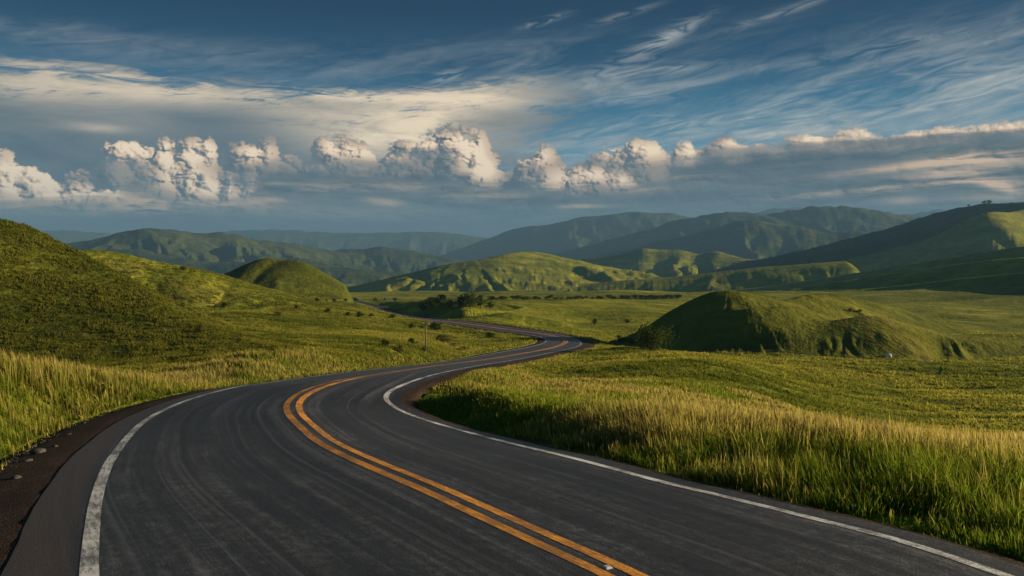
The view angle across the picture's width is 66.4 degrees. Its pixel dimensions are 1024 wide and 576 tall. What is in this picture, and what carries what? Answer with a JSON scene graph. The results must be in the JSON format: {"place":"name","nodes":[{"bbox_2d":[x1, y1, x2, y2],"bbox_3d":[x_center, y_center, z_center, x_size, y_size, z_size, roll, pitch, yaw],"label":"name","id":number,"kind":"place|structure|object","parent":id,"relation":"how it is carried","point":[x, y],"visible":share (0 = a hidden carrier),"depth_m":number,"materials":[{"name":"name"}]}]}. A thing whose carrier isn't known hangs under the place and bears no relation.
{"place":"outdoors","nodes":[
{"label":"outdoors","id":0,"kind":"place"},
{"bbox_2d":[65,228,372,270],"bbox_3d":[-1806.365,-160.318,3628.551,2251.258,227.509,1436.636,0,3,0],"label":"mountain","id":1,"kind":"structure","parent":0,"point":[222,247],"depth_m":3427.31,"materials":[{"name":"green plant"}]},
{"bbox_2d":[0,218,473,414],"bbox_3d":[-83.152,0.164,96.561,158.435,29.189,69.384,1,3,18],"label":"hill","id":2,"kind":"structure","parent":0,"point":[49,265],"depth_m":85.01,"materials":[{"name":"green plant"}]},
{"bbox_2d":[194,324,202,332],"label":"shrub","id":3,"kind":"object","parent":2,"relation":"on","point":[199,329],"visible":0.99,"depth_m":78.10,"materials":[{"name":"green plant"}]},
{"bbox_2d":[78,249,407,320],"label":"hill","id":4,"kind":"structure","parent":0,"point":[99,254],"depth_m":212.66,"materials":[{"name":"green plant"}]},
{"bbox_2d":[172,293,180,299],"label":"shrub","id":5,"kind":"object","parent":4,"relation":"on","point":[174,295],"visible":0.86,"depth_m":196.53,"materials":[{"name":"green plant"}]},
{"bbox_2d":[351,311,365,316],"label":"shrub","id":6,"kind":"object","parent":4,"relation":"on","point":[358,313],"visible":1,"depth_m":192.87,"materials":[{"name":"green plant"}]},
{"bbox_2d":[99,249,404,284],"bbox_3d":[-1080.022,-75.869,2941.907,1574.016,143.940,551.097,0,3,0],"label":"mountain","id":7,"kind":"structure","parent":0,"point":[346,275],"depth_m":2890.89,"materials":[{"name":"green plant"}]},
{"bbox_2d":[42,229,488,255],"bbox_3d":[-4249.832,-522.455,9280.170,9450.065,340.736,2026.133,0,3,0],"label":"mountain","id":8,"kind":"structure","parent":0,"point":[438,243],"depth_m":8979.74,"materials":[{"name":"green plant"}]},
{"bbox_2d":[0,322,544,575],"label":"shoulder","id":9,"kind":"object","parent":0,"point":[20,497],"visible":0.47,"depth_m":13.45},
{"bbox_2d":[11,475,20,479],"bbox_3d":[-7.891,3.022,12.459,0.161,0.087,0.182,-2,4,-28],"label":"stone","id":10,"kind":"object","parent":9,"relation":"on","point":[15,476],"visible":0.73,"depth_m":12.40,"materials":[{"name":"grey stone"}]},
{"bbox_2d":[30,448,45,453],"bbox_3d":[-9.339,3.218,15.406,0.296,0.141,0.262,0,3,0],"label":"stone","id":11,"kind":"object","parent":9,"relation":"on","point":[37,450],"visible":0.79,"depth_m":15.33,"materials":[{"name":"grey stone"}]},
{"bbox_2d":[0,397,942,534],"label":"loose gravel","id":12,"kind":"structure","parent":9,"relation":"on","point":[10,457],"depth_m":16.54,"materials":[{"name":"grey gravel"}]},
{"bbox_2d":[224,258,401,310],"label":"hill","id":13,"kind":"structure","parent":0,"point":[297,277],"depth_m":359.96,"materials":[{"name":"green plant"}]},
{"bbox_2d":[390,345,405,352],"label":"shrub","id":14,"kind":"object","parent":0,"point":[400,347],"visible":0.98,"depth_m":83.82,"materials":[{"name":"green plant"}]},
{"bbox_2d":[335,247,463,273],"bbox_3d":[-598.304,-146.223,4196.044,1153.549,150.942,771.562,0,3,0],"label":"mountain","id":15,"kind":"structure","parent":0,"point":[382,259],"depth_m":4038.45,"materials":[{"name":"green plant"}]},
{"bbox_2d":[415,299,523,316],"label":"knoll","id":16,"kind":"structure","parent":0,"point":[438,310],"depth_m":293.04,"materials":[{"name":"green plant"}]},
{"bbox_2d":[416,301,426,310],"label":"tree","id":17,"kind":"object","parent":16,"relation":"on","point":[421,304],"visible":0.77,"depth_m":318.69,"materials":[{"name":"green plant"}]},
{"bbox_2d":[419,296,437,307],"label":"tree","id":18,"kind":"object","parent":16,"relation":"on","point":[430,302],"visible":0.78,"depth_m":311.64,"materials":[{"name":"green plant"}]},
{"bbox_2d":[429,294,448,305],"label":"tree","id":19,"kind":"object","parent":16,"relation":"on","point":[442,296],"visible":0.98,"depth_m":297.45,"materials":[{"name":"green plant"}]},
{"bbox_2d":[444,298,454,307],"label":"tree","id":20,"kind":"object","parent":16,"relation":"on","point":[448,303],"visible":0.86,"depth_m":282.63,"materials":[{"name":"green plant"}]},
{"bbox_2d":[449,296,467,307],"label":"tree","id":21,"kind":"object","parent":16,"relation":"on","point":[461,302],"visible":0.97,"depth_m":275.50,"materials":[{"name":"green plant"}]},
{"bbox_2d":[458,292,479,306],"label":"tree","id":22,"kind":"object","parent":16,"relation":"on","point":[471,300],"visible":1,"depth_m":275.94,"materials":[{"name":"green plant"}]},
{"bbox_2d":[475,295,490,307],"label":"tree","id":23,"kind":"object","parent":16,"relation":"on","point":[481,301],"visible":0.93,"depth_m":280.37,"materials":[{"name":"green plant"}]},
{"bbox_2d":[485,301,495,307],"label":"tree","id":24,"kind":"object","parent":16,"relation":"on","point":[490,304],"visible":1,"depth_m":282.53,"materials":[{"name":"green plant"}]},
{"bbox_2d":[346,251,661,291],"bbox_3d":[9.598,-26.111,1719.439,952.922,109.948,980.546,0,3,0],"label":"hill","id":25,"kind":"structure","parent":0,"point":[515,271],"depth_m":1416.71,"materials":[{"name":"green plant"}]},
{"bbox_2d":[0,284,1023,561],"bbox_3d":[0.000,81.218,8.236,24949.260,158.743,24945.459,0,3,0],"label":"ground","id":26,"kind":"structure","parent":0,"point":[992,310],"depth_m":278.99,"materials":[{"name":"green plant"}]},
{"bbox_2d":[0,346,363,469],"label":"tall grass","id":27,"kind":"structure","parent":26,"relation":"on","point":[13,367],"depth_m":24.30,"materials":[{"name":"green plant"}]},
{"bbox_2d":[381,339,390,345],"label":"shrub","id":28,"kind":"object","parent":26,"relation":"on","point":[385,342],"visible":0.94,"depth_m":85.61,"materials":[{"name":"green plant"}]},
{"bbox_2d":[408,337,417,343],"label":"shrub","id":29,"kind":"object","parent":26,"relation":"on","point":[411,339],"visible":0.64,"depth_m":100.51,"materials":[{"name":"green plant"}]},
{"bbox_2d":[422,323,428,350],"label":"utility pole","id":30,"kind":"object","parent":26,"relation":"on","point":[426,324],"visible":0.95,"depth_m":97.17,"materials":[{"name":"wood"}]},
{"bbox_2d":[318,323,536,374],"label":"roadside grass","id":31,"kind":"structure","parent":26,"relation":"on","point":[395,358],"depth_m":78.54,"materials":[{"name":"green plant"}]},
{"bbox_2d":[429,322,443,329],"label":"shrub","id":32,"kind":"object","parent":26,"relation":"on","point":[433,325],"visible":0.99,"depth_m":189.65,"materials":[{"name":"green plant"}]},
{"bbox_2d":[432,334,455,341],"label":"shrub","id":33,"kind":"object","parent":26,"relation":"on","point":[442,339],"visible":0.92,"depth_m":134.13,"materials":[{"name":"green plant"}]},
{"bbox_2d":[485,331,494,336],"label":"shrub","id":34,"kind":"object","parent":26,"relation":"on","point":[490,334],"visible":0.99,"depth_m":178.47,"materials":[{"name":"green plant"}]},
{"bbox_2d":[450,319,603,382],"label":"roadside grass","id":35,"kind":"structure","parent":26,"relation":"on","point":[555,358],"depth_m":85.18,"materials":[{"name":"green plant"}]},
{"bbox_2d":[629,321,679,351],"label":"shrub","id":36,"kind":"object","parent":26,"relation":"on","point":[653,340],"visible":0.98,"depth_m":120.03,"materials":[{"name":"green plant"}]},
{"bbox_2d":[417,367,1023,562],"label":"tall grass","id":37,"kind":"structure","parent":26,"relation":"on","point":[964,478],"depth_m":13.43,"materials":[{"name":"green plant"}]},
{"bbox_2d":[467,320,1023,433],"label":"tussock grass","id":38,"kind":"structure","parent":26,"relation":"on","point":[970,419],"depth_m":73.03,"materials":[{"name":"green plant"}]},
{"bbox_2d":[821,273,1023,291],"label":"hill","id":39,"kind":"structure","parent":26,"relation":"on","point":[1011,282],"depth_m":620.28,"materials":[{"name":"green plant"}]},
{"bbox_2d":[0,0,1023,237],"label":"sky","id":40,"kind":"structure","parent":0,"point":[478,118],"materials":[{"name":"blue"}]},
{"bbox_2d":[1,301,1023,575],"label":"road","id":41,"kind":"structure","parent":0,"point":[361,473],"depth_m":9.59,"materials":[{"name":"grey asphalt"}]},
{"bbox_2d":[602,565,612,569],"bbox_3d":[0.868,2.541,7.129,0.079,0.016,0.079,-2,4,-29],"label":"road stud","id":42,"kind":"object","parent":41,"relation":"on","point":[606,567],"visible":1,"depth_m":7.12,"materials":[{"name":"white plastic"}]},
{"bbox_2d":[460,310,576,326],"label":"knoll","id":43,"kind":"structure","parent":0,"point":[523,319],"depth_m":252.59,"materials":[{"name":"green plant"}]},
{"bbox_2d":[441,212,693,261],"bbox_3d":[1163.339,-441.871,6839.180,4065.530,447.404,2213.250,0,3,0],"label":"mountain","id":44,"kind":"structure","parent":0,"point":[568,235],"depth_m":6508.86,"materials":[{"name":"green plant"}]},
{"bbox_2d":[580,249,753,277],"bbox_3d":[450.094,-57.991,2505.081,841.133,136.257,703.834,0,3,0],"label":"hill","id":45,"kind":"structure","parent":0,"point":[666,263],"depth_m":2383.29,"materials":[{"name":"green plant"}]},
{"bbox_2d":[353,300,1023,566],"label":"shoulder","id":46,"kind":"object","parent":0,"point":[410,398],"visible":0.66,"depth_m":22.39},
{"bbox_2d":[575,261,859,291],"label":"hill","id":47,"kind":"structure","parent":0,"point":[751,278],"depth_m":1293.28,"materials":[{"name":"green plant"}]},
{"bbox_2d":[594,220,868,259],"bbox_3d":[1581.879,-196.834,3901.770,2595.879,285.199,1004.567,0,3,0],"label":"mountain","id":48,"kind":"structure","parent":0,"point":[757,239],"depth_m":3795.53,"materials":[{"name":"green plant"}]},
{"bbox_2d":[554,205,922,259],"bbox_3d":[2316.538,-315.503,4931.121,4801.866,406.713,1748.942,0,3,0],"label":"mountain","id":49,"kind":"structure","parent":0,"point":[829,219],"depth_m":4773.47,"materials":[{"name":"green plant"}]},
{"bbox_2d":[685,306,836,354],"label":"knoll","id":50,"kind":"structure","parent":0,"point":[759,329],"depth_m":151.90,"materials":[{"name":"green plant"}]},
{"bbox_2d":[603,290,976,351],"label":"knoll","id":51,"kind":"structure","parent":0,"point":[685,319],"depth_m":174.61,"materials":[{"name":"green plant"}]},
{"bbox_2d":[616,335,624,341],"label":"shrub","id":52,"kind":"object","parent":51,"relation":"on","point":[619,338],"visible":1,"depth_m":183.42,"materials":[{"name":"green plant"}]},
{"bbox_2d":[772,350,892,359],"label":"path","id":53,"kind":"structure","parent":0,"point":[819,355],"depth_m":142.46,"materials":[{"name":"green plant"}]},
{"bbox_2d":[756,207,944,216],"bbox_3d":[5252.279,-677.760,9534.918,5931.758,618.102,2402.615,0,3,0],"label":"mountain","id":54,"kind":"structure","parent":0,"point":[780,210],"depth_m":9423.00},
{"bbox_2d":[715,246,1023,291],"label":"hill","id":55,"kind":"structure","parent":0,"point":[1013,252],"depth_m":1028.35,"materials":[{"name":"green plant"}]},
{"bbox_2d":[717,202,1023,271],"bbox_3d":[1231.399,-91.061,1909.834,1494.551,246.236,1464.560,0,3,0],"label":"mountain","id":56,"kind":"structure","parent":0,"point":[919,229],"depth_m":1979.54,"materials":[{"name":"green plant"}]},
{"bbox_2d":[778,257,1023,290],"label":"hill","id":57,"kind":"structure","parent":0,"point":[981,268],"depth_m":785.19,"materials":[{"name":"green plant"}]},
{"bbox_2d":[810,316,1023,360],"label":"knoll","id":58,"kind":"structure","parent":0,"point":[878,337],"depth_m":150.17,"materials":[{"name":"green plant"}]},
{"bbox_2d":[843,209,1023,271],"bbox_3d":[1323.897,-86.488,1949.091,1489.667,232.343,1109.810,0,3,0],"label":"mountain","id":59,"kind":"structure","parent":0,"point":[986,232],"depth_m":1599.82,"materials":[{"name":"green plant"}]}
]}

